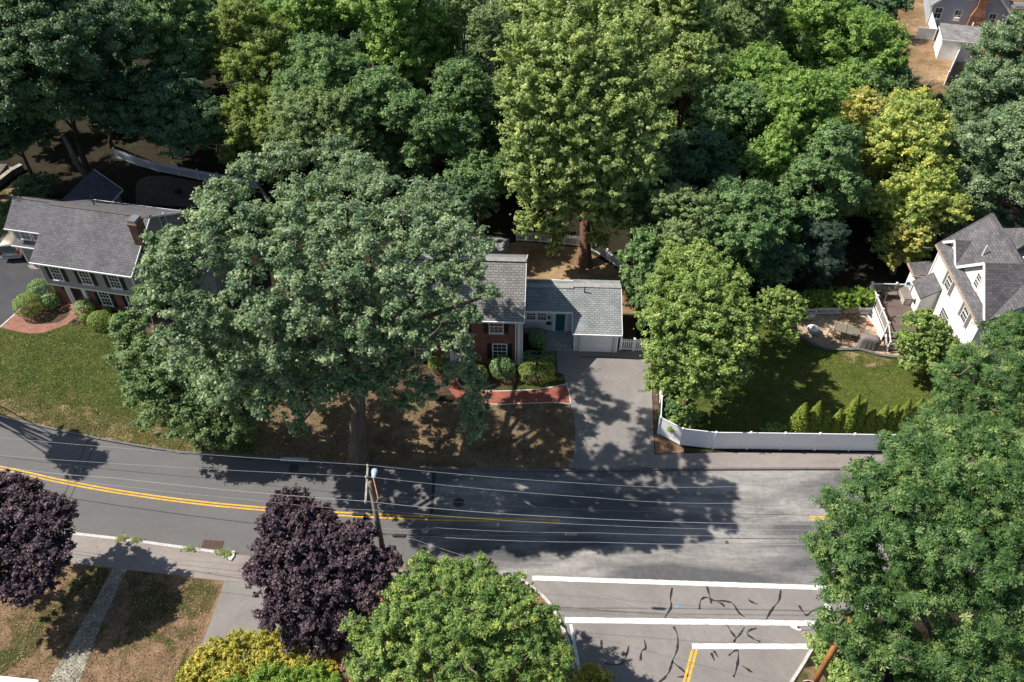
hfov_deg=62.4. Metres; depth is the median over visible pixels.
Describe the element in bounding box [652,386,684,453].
drive border
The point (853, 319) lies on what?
patio chair
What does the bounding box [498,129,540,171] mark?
understorey tree
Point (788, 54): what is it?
understorey tree
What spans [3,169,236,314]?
colonial house
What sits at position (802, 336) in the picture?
patio edging
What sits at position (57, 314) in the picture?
half round bed
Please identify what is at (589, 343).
garage door
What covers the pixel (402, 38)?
maple tree
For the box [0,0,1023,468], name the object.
woods floor
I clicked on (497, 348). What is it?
window
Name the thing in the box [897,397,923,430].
arborvitae
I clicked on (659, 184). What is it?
understorey tree
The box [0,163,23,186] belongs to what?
terrace wall
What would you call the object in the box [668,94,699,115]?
understorey tree
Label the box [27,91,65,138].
understorey tree
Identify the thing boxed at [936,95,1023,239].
oak tree
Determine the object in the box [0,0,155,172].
oak tree
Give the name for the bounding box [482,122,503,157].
understorey tree
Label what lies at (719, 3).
understorey tree
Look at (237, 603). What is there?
drive
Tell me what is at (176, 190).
fire bowl
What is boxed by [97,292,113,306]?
window
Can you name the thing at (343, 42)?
understorey tree
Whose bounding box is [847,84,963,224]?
boxelder tree
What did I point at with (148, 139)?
understorey tree
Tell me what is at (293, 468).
storm drain
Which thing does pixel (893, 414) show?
arborvitae
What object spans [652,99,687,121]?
understorey tree
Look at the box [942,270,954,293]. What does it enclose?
window
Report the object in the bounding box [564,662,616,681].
kerb shrub
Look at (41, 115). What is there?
understorey tree
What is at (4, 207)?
yard shrub
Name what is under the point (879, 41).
maple tree
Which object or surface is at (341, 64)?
maple tree
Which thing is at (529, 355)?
clipped hedge
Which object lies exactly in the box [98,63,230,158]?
maple tree
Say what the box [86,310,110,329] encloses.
clipped shrub
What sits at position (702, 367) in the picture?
driveway tree
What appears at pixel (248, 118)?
locust tree
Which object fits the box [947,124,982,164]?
understorey tree
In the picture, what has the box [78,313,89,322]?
clipped shrub
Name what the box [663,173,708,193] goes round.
understorey tree
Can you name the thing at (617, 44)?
maple tree
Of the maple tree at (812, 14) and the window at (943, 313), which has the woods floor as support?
the maple tree at (812, 14)
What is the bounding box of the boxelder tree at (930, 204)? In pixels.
[865,162,973,260]
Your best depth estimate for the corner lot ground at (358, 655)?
51.89 m
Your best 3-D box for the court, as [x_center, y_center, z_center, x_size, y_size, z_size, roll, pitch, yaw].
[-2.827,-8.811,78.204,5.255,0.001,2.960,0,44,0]
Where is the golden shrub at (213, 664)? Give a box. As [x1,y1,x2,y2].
[173,625,340,681]
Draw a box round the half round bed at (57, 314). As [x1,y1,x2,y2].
[20,300,68,323]
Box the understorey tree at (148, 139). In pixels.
[134,126,173,158]
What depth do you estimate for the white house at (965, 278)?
64.94 m
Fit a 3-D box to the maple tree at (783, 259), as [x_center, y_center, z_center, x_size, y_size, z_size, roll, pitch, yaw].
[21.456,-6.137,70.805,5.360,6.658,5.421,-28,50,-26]
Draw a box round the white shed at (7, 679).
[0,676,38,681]
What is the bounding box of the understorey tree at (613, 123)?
[589,116,631,148]
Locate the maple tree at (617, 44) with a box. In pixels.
[488,0,686,268]
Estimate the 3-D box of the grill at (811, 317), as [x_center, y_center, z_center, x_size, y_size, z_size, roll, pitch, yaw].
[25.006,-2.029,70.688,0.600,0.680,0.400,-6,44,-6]
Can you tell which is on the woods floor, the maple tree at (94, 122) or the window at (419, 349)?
the maple tree at (94, 122)
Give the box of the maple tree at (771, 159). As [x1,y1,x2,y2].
[731,125,804,197]
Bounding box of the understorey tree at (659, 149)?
[629,136,669,168]
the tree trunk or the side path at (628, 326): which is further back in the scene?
the tree trunk
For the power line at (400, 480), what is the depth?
46.37 m
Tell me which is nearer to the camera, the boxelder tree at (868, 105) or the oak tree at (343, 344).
the oak tree at (343, 344)
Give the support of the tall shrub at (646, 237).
on the woods floor
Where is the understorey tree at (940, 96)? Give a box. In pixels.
[913,84,948,114]
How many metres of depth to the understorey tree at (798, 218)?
75.65 m
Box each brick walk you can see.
[1,304,80,333]
[442,372,569,403]
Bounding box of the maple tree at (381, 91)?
[344,62,419,198]
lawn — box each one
[0,321,255,454]
[0,562,223,681]
[253,390,574,467]
[663,326,1023,434]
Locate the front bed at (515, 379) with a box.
[388,354,566,396]
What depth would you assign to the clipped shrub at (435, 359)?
65.85 m
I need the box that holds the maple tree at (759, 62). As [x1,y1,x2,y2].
[716,40,797,147]
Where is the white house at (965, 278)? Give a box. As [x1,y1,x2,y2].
[904,213,1023,388]
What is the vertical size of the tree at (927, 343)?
5.532 m
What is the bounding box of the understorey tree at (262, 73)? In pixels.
[256,64,284,80]
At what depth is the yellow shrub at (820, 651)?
48.25 m
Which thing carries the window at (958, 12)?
in the grey house at (965, 12)
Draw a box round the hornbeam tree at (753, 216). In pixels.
[677,173,806,278]
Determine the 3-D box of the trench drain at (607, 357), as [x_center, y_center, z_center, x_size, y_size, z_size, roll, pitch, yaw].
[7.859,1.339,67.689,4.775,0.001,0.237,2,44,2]
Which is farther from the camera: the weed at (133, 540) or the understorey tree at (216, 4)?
the understorey tree at (216, 4)
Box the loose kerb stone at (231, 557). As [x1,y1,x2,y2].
[228,551,234,560]
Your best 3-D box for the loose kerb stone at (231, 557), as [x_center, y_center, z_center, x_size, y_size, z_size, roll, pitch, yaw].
[-18.152,13.881,54.648,0.396,0.090,0.760,-6,44,-6]
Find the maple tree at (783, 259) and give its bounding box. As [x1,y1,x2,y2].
[746,233,809,295]
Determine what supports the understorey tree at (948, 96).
on the woods floor
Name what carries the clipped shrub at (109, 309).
on the shrub bed at (157, 320)
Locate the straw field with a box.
[895,0,1023,98]
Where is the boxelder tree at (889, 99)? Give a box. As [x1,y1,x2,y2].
[863,89,913,164]
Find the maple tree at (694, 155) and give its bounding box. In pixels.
[659,121,740,211]
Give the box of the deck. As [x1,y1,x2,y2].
[867,281,916,351]
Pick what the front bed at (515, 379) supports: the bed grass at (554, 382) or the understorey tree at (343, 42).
the bed grass at (554, 382)
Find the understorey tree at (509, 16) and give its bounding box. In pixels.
[492,11,516,51]
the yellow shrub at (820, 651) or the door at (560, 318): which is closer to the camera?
the yellow shrub at (820, 651)
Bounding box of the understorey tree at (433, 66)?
[425,51,462,78]
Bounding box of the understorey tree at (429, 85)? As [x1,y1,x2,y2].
[424,77,457,111]
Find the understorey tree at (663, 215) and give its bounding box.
[644,210,673,241]
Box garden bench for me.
[880,285,898,299]
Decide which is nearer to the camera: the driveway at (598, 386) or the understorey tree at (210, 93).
the driveway at (598, 386)
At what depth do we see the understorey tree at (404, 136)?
81.93 m
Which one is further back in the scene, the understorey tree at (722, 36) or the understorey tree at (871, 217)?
the understorey tree at (722, 36)
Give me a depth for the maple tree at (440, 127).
74.72 m
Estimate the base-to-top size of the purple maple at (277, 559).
8.243 m
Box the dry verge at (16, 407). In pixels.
[0,395,249,456]
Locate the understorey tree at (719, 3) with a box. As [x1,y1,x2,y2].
[711,0,735,21]
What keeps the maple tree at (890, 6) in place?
on the woods floor
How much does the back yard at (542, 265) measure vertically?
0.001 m
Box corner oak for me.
[797,406,1023,681]
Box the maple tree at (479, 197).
[431,175,499,235]
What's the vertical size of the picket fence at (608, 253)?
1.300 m
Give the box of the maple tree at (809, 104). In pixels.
[749,63,854,201]
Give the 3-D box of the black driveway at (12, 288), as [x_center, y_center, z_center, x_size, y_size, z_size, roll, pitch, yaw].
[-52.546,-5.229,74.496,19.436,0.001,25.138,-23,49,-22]
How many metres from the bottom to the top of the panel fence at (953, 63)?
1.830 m
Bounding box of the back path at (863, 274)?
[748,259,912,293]
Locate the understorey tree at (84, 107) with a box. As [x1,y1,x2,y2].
[70,93,92,113]
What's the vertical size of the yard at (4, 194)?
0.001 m
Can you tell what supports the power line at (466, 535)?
attached to the utility pole at (369, 484)
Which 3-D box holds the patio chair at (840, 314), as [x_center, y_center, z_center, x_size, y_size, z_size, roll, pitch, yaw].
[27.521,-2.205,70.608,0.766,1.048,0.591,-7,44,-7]
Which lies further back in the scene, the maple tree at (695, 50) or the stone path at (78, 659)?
the maple tree at (695, 50)
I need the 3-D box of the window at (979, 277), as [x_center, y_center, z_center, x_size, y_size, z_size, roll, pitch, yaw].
[34.710,-4.456,63.024,0.110,1.330,0.860,2,44,2]
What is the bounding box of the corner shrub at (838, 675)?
[824,651,883,681]
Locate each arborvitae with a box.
[786,402,809,432]
[801,400,822,432]
[817,410,831,432]
[824,408,843,433]
[836,393,860,433]
[846,397,868,433]
[858,408,876,433]
[873,404,888,433]
[878,403,899,431]
[891,398,911,433]
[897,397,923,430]
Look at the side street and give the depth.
51.18 m
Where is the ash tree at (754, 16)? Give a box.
[709,0,789,65]
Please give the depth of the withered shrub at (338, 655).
47.93 m
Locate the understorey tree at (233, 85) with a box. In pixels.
[229,73,270,93]
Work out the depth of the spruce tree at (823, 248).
70.41 m
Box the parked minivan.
[0,230,22,258]
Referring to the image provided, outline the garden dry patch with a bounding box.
[837,351,890,367]
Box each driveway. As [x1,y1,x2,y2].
[0,258,47,325]
[556,348,654,468]
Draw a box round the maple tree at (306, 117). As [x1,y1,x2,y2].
[259,79,371,204]
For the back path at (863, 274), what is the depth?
74.92 m
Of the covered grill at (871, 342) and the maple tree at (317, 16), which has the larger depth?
the maple tree at (317, 16)
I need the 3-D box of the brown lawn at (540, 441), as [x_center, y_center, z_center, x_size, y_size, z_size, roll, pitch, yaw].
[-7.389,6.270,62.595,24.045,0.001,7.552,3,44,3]
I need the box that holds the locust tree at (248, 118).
[214,74,299,187]
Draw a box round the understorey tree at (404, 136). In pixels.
[397,132,442,169]
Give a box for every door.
[70,288,85,304]
[554,314,564,330]
[581,336,610,351]
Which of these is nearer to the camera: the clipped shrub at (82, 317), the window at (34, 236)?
the clipped shrub at (82, 317)
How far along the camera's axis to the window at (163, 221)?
70.98 m
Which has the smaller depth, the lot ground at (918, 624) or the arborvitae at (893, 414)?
the lot ground at (918, 624)
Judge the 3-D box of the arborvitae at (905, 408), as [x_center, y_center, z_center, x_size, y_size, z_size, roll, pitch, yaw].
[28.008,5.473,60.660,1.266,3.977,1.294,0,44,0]
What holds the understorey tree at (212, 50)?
on the woods floor
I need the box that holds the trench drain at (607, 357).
[580,356,639,359]
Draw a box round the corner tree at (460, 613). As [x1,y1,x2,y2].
[337,548,576,681]
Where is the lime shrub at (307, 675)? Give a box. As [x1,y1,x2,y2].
[218,659,341,681]
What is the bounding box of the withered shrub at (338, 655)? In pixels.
[304,635,365,681]
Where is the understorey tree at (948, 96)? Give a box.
[943,84,970,121]
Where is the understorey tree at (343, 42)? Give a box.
[332,36,359,54]
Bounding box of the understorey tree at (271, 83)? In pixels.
[265,61,293,86]
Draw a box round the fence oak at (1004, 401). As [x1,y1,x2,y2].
[896,309,1023,437]
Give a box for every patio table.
[833,322,859,342]
[840,307,859,319]
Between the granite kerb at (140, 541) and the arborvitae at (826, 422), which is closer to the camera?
the granite kerb at (140, 541)
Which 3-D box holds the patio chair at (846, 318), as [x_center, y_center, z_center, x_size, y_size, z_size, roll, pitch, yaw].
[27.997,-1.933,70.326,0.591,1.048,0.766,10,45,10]
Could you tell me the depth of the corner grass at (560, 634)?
50.49 m
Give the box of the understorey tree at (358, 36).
[349,20,377,65]
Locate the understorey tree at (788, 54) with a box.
[775,48,795,60]
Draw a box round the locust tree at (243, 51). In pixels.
[196,0,299,93]
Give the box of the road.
[0,418,1021,681]
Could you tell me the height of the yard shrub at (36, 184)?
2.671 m
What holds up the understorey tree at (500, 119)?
on the woods floor
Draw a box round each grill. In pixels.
[807,312,815,320]
[856,333,881,350]
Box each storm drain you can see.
[201,539,223,548]
[289,465,298,471]
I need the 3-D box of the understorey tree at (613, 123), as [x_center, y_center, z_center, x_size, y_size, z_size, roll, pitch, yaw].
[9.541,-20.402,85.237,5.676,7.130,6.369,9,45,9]
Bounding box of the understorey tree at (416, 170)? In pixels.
[388,136,449,184]
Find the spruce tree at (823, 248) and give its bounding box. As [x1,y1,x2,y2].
[792,214,851,289]
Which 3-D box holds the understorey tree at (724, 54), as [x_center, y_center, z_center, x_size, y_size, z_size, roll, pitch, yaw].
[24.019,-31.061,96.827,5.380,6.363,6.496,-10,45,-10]
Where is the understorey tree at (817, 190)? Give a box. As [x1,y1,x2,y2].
[795,183,844,231]
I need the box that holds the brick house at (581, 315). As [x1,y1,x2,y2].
[392,252,622,373]
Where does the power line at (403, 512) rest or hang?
attached to the utility pole at (369, 484)
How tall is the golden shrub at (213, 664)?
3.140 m
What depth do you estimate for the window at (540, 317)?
68.40 m
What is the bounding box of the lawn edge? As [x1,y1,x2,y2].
[171,648,188,681]
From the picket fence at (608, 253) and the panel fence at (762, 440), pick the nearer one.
the panel fence at (762, 440)
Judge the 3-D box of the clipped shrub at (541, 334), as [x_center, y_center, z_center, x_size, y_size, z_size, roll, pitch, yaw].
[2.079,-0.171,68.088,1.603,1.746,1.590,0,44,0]
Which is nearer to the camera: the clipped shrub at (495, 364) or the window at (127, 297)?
the clipped shrub at (495, 364)
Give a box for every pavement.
[43,535,510,586]
[655,453,1017,467]
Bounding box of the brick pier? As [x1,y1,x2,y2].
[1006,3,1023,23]
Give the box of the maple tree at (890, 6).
[856,0,914,56]
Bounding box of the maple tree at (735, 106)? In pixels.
[684,77,775,186]
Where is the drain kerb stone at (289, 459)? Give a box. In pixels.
[280,457,308,461]
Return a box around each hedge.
[521,350,555,365]
[786,284,881,308]
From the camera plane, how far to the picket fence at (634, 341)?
67.79 m
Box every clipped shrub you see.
[12,291,43,317]
[26,278,54,301]
[39,293,59,309]
[72,298,94,315]
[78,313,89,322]
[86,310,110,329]
[102,306,111,313]
[427,356,443,371]
[475,364,488,382]
[489,355,515,379]
[518,359,555,382]
[528,329,546,347]
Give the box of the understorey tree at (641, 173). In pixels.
[613,170,650,190]
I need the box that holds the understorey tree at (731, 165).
[706,154,743,192]
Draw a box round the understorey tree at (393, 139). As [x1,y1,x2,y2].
[360,118,410,151]
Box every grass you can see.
[492,375,565,390]
[529,607,568,681]
[797,666,825,681]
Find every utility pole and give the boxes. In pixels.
[364,464,391,585]
[790,603,853,681]
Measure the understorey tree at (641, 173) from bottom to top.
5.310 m
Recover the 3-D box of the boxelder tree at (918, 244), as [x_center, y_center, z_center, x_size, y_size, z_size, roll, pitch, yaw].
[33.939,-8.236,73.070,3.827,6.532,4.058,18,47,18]
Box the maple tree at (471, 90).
[428,56,510,158]
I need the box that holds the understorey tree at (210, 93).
[197,89,229,153]
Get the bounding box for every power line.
[0,455,786,504]
[0,456,825,515]
[1,466,822,524]
[3,471,850,530]
[8,438,839,488]
[32,492,847,539]
[383,533,804,544]
[383,534,810,648]
[384,528,841,536]
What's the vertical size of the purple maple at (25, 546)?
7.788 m
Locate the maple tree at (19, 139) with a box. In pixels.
[0,86,62,176]
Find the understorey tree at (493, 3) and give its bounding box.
[486,0,522,24]
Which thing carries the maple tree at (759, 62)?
on the woods floor
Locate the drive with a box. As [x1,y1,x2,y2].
[199,581,358,671]
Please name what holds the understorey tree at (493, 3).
on the woods floor
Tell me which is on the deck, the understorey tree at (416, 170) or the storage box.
the storage box
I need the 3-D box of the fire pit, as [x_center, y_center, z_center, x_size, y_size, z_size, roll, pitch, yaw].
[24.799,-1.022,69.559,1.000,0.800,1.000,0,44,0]
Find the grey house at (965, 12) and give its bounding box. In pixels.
[923,0,1010,29]
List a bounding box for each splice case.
[351,513,365,515]
[392,534,406,537]
[564,533,578,536]
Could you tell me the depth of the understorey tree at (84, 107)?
90.50 m
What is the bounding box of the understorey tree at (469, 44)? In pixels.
[466,41,503,67]
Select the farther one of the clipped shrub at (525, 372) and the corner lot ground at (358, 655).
the clipped shrub at (525, 372)
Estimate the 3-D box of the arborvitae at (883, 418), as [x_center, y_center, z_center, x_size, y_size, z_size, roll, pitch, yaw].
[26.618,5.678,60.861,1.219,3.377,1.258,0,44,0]
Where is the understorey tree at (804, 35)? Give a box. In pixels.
[793,31,812,61]
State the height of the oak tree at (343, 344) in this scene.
20.348 m
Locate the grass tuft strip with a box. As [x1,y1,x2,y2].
[685,448,711,451]
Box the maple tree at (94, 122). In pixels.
[87,107,146,148]
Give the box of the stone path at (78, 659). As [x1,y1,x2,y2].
[48,568,126,681]
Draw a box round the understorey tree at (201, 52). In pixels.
[164,47,205,67]
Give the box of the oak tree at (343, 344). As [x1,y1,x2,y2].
[129,133,503,471]
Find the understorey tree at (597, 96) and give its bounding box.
[570,78,601,109]
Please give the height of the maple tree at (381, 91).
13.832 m
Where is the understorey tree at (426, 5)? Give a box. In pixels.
[412,0,436,14]
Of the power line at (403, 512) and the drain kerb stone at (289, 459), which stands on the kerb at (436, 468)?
the drain kerb stone at (289, 459)
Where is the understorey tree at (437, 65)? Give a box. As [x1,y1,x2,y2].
[434,57,459,75]
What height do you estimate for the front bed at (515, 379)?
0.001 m
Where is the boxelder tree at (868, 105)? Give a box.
[821,85,888,173]
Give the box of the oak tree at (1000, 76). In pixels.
[942,6,1023,166]
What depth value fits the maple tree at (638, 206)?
71.77 m
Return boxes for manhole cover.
[453,498,463,506]
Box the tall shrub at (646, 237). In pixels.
[615,220,670,325]
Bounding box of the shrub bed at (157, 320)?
[74,308,171,334]
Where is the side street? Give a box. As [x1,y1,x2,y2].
[522,578,942,681]
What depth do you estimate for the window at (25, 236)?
73.99 m
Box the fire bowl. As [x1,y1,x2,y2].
[173,187,180,193]
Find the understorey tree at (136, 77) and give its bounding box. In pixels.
[125,74,141,85]
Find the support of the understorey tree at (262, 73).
on the woods floor
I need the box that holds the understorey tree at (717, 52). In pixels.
[711,30,755,58]
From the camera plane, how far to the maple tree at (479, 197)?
72.66 m
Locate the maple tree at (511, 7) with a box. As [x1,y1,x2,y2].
[493,0,600,83]
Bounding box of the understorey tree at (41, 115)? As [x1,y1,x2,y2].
[13,112,56,146]
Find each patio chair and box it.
[827,327,838,339]
[833,334,843,342]
[834,307,848,320]
[842,336,852,344]
[843,314,853,324]
[848,312,859,325]
[855,319,867,334]
[882,337,893,352]
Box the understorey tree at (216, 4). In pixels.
[207,0,223,9]
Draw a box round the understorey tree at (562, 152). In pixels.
[545,137,589,177]
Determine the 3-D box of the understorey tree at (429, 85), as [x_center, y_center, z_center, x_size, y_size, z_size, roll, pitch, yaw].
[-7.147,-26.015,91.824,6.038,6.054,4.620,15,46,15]
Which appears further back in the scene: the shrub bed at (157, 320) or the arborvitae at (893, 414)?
the shrub bed at (157, 320)
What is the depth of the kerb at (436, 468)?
59.80 m
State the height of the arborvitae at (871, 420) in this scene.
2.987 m
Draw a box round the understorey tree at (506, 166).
[497,154,529,200]
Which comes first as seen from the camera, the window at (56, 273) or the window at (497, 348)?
the window at (497, 348)
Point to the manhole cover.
(457, 502)
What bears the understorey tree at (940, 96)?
on the woods floor
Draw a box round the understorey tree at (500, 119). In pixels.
[475,95,533,137]
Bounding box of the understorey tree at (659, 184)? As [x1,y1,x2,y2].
[623,161,690,218]
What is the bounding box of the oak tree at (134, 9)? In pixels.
[73,0,135,71]
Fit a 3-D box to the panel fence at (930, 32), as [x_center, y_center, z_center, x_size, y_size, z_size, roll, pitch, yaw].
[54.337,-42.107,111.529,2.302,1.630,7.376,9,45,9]
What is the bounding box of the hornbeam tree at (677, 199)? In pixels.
[630,179,725,271]
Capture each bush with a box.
[760,422,788,432]
[912,69,940,89]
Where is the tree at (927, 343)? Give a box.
[892,307,959,375]
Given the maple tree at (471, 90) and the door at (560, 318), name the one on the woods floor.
the maple tree at (471, 90)
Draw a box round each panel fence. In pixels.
[657,361,900,450]
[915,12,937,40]
[944,22,973,84]
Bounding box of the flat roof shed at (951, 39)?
[934,23,981,62]
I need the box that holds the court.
[468,236,509,253]
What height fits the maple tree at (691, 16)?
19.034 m
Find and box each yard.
[0,188,35,241]
[508,241,637,313]
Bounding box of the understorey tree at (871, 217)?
[852,176,896,228]
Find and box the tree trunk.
[62,135,88,177]
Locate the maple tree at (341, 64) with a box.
[267,29,376,151]
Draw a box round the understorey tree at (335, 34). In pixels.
[328,26,347,45]
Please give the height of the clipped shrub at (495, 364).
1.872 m
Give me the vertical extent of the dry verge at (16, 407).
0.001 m
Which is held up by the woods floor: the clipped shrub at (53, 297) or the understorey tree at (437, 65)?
the understorey tree at (437, 65)
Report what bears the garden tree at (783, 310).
on the garden lawn at (809, 349)
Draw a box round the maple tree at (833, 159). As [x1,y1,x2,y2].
[777,118,874,245]
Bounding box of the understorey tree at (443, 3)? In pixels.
[435,0,448,7]
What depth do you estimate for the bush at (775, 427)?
61.42 m
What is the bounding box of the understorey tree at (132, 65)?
[113,52,154,75]
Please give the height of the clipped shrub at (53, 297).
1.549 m
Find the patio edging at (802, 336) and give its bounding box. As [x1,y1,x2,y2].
[799,332,906,359]
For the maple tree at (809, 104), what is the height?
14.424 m
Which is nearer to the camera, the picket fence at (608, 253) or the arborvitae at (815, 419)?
the arborvitae at (815, 419)
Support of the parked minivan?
on the black driveway at (12, 288)
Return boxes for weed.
[114,532,133,541]
[126,536,139,542]
[178,544,199,551]
[212,548,229,555]
[222,550,232,558]
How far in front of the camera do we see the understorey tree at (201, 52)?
95.25 m
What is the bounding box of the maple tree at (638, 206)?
[606,181,660,260]
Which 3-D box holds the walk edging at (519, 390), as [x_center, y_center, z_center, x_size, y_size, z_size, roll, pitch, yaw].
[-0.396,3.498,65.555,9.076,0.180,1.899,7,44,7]
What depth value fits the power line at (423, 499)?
47.13 m
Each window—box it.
[19,232,32,240]
[31,234,37,241]
[48,267,65,281]
[77,271,94,285]
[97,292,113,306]
[106,275,123,290]
[125,296,141,310]
[159,212,166,228]
[414,344,425,356]
[451,322,465,330]
[488,323,503,334]
[492,343,506,359]
[525,313,536,321]
[536,313,547,321]
[933,7,943,19]
[935,305,949,324]
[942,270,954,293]
[951,9,962,21]
[958,303,969,326]
[971,271,982,291]
[986,13,997,24]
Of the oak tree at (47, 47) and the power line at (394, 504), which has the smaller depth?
the power line at (394, 504)
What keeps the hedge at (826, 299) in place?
on the woods floor
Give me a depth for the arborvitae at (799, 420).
60.26 m
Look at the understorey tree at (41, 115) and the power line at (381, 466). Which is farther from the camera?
the understorey tree at (41, 115)
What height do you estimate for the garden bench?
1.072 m
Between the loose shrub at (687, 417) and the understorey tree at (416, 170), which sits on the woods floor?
the understorey tree at (416, 170)
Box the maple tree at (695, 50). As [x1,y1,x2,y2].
[644,28,729,167]
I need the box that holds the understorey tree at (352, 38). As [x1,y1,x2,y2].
[347,21,371,55]
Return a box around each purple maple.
[0,468,79,608]
[241,485,403,660]
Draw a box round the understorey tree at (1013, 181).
[990,166,1019,202]
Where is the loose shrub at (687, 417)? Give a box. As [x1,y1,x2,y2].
[666,393,705,431]
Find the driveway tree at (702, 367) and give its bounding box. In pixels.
[631,236,766,406]
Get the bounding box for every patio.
[136,176,239,206]
[797,314,906,355]
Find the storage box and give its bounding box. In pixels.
[898,287,912,304]
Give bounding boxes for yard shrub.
[0,198,11,235]
[7,171,61,200]
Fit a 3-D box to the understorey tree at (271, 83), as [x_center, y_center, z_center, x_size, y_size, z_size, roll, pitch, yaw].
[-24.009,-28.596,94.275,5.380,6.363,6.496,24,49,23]
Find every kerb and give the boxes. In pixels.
[0,415,863,471]
[35,528,224,553]
[475,571,574,674]
[790,606,868,681]
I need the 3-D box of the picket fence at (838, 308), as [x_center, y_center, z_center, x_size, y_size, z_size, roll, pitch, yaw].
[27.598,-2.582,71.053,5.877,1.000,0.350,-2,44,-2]
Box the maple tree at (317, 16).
[254,0,349,91]
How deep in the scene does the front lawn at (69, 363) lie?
67.40 m
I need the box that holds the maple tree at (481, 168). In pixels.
[443,148,510,233]
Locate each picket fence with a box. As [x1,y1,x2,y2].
[112,147,259,188]
[516,230,632,269]
[619,337,653,350]
[806,306,874,314]
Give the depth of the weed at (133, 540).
55.41 m
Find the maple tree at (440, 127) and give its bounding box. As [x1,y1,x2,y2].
[396,88,483,210]
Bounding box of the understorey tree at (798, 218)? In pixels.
[768,186,806,226]
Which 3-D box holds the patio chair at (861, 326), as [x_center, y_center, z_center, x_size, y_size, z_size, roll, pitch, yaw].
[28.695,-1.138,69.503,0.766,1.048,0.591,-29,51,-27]
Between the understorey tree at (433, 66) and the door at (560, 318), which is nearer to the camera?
the door at (560, 318)
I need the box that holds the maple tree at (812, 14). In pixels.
[750,0,869,69]
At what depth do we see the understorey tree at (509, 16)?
99.42 m
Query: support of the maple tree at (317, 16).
on the woods floor
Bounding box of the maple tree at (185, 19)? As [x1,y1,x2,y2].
[118,0,217,144]
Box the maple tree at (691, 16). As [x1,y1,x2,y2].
[593,0,724,107]
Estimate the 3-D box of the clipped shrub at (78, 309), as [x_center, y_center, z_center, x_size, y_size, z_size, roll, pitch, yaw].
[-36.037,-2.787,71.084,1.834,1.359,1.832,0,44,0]
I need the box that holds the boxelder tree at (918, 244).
[879,214,934,274]
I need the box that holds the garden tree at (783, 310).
[754,284,812,343]
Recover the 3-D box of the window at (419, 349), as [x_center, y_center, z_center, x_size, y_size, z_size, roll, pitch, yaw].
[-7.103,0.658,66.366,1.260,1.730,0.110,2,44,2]
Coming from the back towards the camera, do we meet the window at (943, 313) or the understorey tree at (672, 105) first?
the understorey tree at (672, 105)
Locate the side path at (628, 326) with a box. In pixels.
[622,314,634,349]
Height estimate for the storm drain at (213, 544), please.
0.022 m
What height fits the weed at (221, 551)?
0.376 m
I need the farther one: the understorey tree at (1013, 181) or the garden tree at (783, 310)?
the understorey tree at (1013, 181)
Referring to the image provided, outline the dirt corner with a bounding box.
[655,435,683,453]
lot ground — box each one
[70,554,571,681]
[794,603,1023,681]
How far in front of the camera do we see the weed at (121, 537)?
55.52 m
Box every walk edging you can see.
[456,378,565,391]
[478,402,569,404]
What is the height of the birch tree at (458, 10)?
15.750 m
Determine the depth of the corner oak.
41.27 m
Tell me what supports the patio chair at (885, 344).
on the patio at (823, 322)
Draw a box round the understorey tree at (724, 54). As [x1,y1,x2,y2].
[714,44,736,60]
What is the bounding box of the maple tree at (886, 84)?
[813,50,921,153]
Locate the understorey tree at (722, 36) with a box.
[709,6,738,53]
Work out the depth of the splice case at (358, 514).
48.12 m
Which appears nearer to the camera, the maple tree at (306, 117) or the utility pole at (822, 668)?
the utility pole at (822, 668)
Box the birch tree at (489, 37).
[460,2,516,124]
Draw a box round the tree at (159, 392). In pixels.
[101,284,268,452]
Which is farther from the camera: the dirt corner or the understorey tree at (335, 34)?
the understorey tree at (335, 34)
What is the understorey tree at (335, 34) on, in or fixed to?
on the woods floor
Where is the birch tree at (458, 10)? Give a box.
[436,0,491,82]
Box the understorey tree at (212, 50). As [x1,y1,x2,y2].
[184,37,225,91]
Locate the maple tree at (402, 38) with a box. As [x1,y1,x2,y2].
[331,0,458,129]
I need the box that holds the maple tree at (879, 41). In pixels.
[794,5,912,87]
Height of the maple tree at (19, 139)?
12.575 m
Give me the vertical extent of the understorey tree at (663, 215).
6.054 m
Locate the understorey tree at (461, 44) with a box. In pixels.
[449,26,469,52]
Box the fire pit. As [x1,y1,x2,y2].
[807,324,819,334]
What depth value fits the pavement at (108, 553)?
54.49 m
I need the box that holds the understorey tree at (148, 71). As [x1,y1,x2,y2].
[123,63,155,79]
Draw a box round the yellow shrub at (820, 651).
[802,631,842,672]

